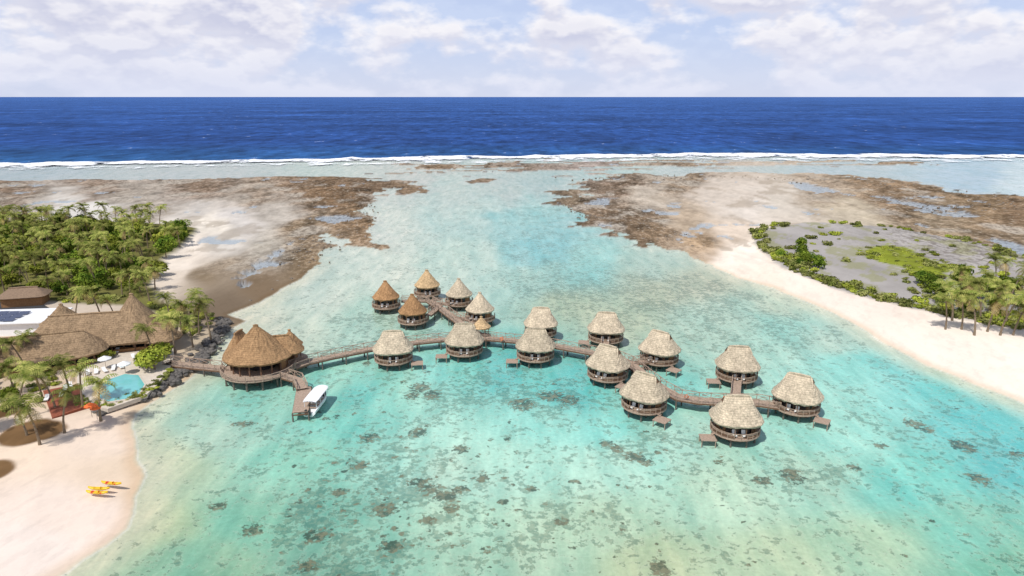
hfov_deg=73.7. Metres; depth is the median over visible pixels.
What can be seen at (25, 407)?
palm tree
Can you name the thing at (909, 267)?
islet shrubs
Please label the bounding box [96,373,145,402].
swimming pool
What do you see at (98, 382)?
palm tree
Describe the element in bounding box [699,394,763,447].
overwater bungalow
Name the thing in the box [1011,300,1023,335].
palm tree
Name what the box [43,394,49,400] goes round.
sun lounger
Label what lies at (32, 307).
road
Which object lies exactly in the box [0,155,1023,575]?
ground
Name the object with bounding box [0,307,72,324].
roof
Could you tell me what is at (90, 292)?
palm tree
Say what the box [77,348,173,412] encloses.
terrace
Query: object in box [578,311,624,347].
overwater bungalow
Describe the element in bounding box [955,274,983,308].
palm tree
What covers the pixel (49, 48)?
sky
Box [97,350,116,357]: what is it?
broadleaf tree
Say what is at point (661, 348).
overwater bungalow
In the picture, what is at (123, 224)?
palm grove
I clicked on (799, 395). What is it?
overwater bungalow
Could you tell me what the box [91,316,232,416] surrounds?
rock revetment
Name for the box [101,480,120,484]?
kayak
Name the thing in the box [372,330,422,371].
overwater bungalow
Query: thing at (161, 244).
tree grove
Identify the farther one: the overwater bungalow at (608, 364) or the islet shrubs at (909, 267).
the islet shrubs at (909, 267)
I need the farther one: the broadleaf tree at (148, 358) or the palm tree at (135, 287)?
the palm tree at (135, 287)
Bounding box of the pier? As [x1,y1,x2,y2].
[280,369,312,421]
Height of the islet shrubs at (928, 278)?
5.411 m
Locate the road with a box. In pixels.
[0,303,48,309]
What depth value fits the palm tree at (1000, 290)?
156.67 m
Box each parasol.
[84,402,96,414]
[90,404,100,419]
[97,356,111,365]
[117,361,130,372]
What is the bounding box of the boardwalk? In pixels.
[162,295,781,417]
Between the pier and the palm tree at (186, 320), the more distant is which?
the palm tree at (186, 320)
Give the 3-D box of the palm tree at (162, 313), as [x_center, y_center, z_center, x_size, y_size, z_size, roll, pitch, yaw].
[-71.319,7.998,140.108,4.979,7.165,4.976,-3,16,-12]
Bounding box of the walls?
[0,323,39,335]
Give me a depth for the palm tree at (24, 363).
112.15 m
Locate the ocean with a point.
(95, 130)
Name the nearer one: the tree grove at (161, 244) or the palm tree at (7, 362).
the palm tree at (7, 362)
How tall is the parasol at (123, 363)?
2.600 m
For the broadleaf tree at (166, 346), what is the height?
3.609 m
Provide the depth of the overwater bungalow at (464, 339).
135.22 m
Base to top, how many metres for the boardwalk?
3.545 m
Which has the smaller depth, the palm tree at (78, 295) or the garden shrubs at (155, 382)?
the garden shrubs at (155, 382)
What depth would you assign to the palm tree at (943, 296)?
146.41 m
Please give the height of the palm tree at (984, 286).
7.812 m
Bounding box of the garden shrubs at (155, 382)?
[74,367,173,406]
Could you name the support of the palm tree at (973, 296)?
on the ground
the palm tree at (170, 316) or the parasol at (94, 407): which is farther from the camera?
the palm tree at (170, 316)
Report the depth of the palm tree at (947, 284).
153.08 m
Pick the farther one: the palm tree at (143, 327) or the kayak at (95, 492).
the palm tree at (143, 327)
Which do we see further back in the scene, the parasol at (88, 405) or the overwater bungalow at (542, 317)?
the overwater bungalow at (542, 317)
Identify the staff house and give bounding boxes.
[0,286,52,307]
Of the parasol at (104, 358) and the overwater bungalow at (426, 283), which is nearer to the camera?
the parasol at (104, 358)
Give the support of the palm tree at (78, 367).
on the ground
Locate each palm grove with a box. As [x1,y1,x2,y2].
[0,201,184,300]
[0,328,37,377]
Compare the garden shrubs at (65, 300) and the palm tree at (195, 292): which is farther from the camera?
the garden shrubs at (65, 300)
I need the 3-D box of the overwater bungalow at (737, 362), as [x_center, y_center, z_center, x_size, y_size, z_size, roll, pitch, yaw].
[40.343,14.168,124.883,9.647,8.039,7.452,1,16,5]
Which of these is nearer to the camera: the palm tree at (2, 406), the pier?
the palm tree at (2, 406)
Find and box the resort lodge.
[0,293,182,373]
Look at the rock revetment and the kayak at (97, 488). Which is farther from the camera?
the rock revetment
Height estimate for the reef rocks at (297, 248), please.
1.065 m
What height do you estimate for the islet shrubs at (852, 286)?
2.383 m
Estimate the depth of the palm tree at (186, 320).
136.88 m
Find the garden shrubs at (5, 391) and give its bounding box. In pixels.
[0,364,61,412]
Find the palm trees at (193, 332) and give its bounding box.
[147,301,214,335]
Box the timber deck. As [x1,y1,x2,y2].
[43,386,84,418]
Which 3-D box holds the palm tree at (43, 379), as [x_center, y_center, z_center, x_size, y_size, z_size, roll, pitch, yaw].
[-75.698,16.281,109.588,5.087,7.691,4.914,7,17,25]
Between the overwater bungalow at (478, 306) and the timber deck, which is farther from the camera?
the overwater bungalow at (478, 306)
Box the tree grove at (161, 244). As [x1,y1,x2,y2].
[0,211,191,295]
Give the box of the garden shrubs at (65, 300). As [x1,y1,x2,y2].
[56,294,126,304]
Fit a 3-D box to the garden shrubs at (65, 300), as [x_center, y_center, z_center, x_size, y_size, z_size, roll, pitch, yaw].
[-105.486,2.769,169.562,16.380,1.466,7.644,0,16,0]
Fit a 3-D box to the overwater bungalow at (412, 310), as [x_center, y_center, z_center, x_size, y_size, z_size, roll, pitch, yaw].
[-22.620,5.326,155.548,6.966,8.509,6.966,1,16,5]
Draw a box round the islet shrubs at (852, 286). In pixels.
[748,220,1023,329]
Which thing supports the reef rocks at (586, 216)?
on the ground
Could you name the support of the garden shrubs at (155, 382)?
on the ground
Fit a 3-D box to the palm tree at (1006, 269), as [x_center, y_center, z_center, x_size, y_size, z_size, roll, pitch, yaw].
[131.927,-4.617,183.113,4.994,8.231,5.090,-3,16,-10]
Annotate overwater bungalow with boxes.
[372,280,400,314]
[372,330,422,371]
[398,294,427,330]
[414,269,440,299]
[435,322,483,363]
[445,278,472,311]
[465,292,494,325]
[506,327,555,368]
[524,306,557,339]
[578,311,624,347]
[585,343,630,392]
[619,370,671,430]
[638,329,681,378]
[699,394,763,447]
[706,345,760,389]
[771,371,830,430]
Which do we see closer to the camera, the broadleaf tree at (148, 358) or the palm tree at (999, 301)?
the broadleaf tree at (148, 358)
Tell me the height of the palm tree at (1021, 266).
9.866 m
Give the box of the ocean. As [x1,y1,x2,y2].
[0,97,1023,163]
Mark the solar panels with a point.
(5, 315)
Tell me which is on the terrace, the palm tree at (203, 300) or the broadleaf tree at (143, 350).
the broadleaf tree at (143, 350)
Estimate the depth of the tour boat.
113.94 m
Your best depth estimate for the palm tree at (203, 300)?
141.99 m
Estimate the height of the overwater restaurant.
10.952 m
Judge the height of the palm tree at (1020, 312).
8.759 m
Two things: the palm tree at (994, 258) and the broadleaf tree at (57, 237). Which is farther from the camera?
the broadleaf tree at (57, 237)
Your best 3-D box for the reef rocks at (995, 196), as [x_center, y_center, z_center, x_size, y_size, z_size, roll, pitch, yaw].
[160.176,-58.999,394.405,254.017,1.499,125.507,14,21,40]
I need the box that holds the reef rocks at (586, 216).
[558,200,703,245]
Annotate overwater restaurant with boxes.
[219,324,307,391]
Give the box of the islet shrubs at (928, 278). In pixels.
[902,263,1023,317]
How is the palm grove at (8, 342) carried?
on the ground
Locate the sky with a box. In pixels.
[0,0,1023,96]
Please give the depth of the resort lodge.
134.18 m
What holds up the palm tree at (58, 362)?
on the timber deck
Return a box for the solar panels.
[0,311,30,320]
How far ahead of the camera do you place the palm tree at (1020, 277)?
160.15 m
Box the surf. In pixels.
[0,152,1023,169]
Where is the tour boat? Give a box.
[301,385,327,416]
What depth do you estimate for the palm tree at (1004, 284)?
151.40 m
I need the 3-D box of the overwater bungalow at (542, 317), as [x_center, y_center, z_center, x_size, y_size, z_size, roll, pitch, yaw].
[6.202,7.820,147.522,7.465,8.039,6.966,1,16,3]
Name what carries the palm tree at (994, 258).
on the ground
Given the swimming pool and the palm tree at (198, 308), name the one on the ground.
the palm tree at (198, 308)
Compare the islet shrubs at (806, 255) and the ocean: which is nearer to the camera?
the islet shrubs at (806, 255)
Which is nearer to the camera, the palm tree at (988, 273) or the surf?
the palm tree at (988, 273)
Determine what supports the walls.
on the ground
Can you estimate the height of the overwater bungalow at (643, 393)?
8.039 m
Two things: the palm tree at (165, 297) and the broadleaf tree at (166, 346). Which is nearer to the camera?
the broadleaf tree at (166, 346)
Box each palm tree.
[0,355,22,386]
[0,392,27,435]
[1,391,45,444]
[8,363,45,417]
[12,360,48,396]
[21,363,55,407]
[41,352,76,396]
[50,383,84,432]
[65,357,99,405]
[69,285,93,312]
[73,284,102,311]
[81,373,117,421]
[95,294,116,310]
[123,280,147,297]
[129,323,158,345]
[149,308,173,324]
[155,291,175,311]
[156,310,184,353]
[169,298,190,329]
[174,314,197,347]
[184,287,205,319]
[187,295,214,339]
[189,301,208,333]
[930,291,961,329]
[933,277,960,320]
[945,287,977,329]
[946,265,975,289]
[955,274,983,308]
[957,288,987,335]
[960,276,993,316]
[971,277,991,304]
[973,268,998,301]
[982,252,1006,275]
[982,292,1011,331]
[987,277,1020,320]
[987,283,1015,311]
[996,255,1017,274]
[999,291,1023,335]
[1010,261,1023,298]
[1011,299,1023,319]
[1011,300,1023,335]
[1013,275,1023,308]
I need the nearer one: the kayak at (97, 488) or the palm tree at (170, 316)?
the kayak at (97, 488)
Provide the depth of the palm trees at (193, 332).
156.47 m
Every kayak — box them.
[86,490,107,493]
[88,486,109,489]
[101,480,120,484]
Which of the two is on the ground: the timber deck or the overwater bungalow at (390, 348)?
the timber deck
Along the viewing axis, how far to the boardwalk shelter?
143.44 m
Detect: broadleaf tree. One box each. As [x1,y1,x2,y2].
[50,233,73,242]
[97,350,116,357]
[133,348,150,363]
[134,347,167,369]
[148,341,173,355]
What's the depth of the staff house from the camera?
164.61 m
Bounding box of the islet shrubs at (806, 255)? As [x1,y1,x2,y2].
[775,237,826,268]
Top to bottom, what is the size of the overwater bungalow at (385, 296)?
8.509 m
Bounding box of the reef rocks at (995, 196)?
[555,175,1017,216]
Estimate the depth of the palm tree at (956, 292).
145.62 m
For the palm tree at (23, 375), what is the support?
on the ground
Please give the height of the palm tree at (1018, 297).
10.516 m
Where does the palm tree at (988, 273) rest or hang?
on the ground
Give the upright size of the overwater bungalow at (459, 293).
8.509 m
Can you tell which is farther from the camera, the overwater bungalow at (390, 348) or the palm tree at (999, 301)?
the palm tree at (999, 301)
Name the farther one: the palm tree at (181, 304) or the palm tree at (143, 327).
the palm tree at (181, 304)
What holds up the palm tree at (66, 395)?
on the ground
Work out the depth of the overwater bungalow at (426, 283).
175.50 m
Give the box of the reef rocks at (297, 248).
[6,178,378,300]
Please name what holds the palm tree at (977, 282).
on the ground
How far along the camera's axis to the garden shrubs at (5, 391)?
116.87 m
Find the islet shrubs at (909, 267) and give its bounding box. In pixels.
[852,245,957,273]
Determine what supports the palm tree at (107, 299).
on the ground
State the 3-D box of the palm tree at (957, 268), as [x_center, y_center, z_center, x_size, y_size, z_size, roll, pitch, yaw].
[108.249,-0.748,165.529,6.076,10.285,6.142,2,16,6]
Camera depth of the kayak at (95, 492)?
87.11 m
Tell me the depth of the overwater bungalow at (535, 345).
132.32 m
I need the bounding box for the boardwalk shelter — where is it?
[474,316,490,346]

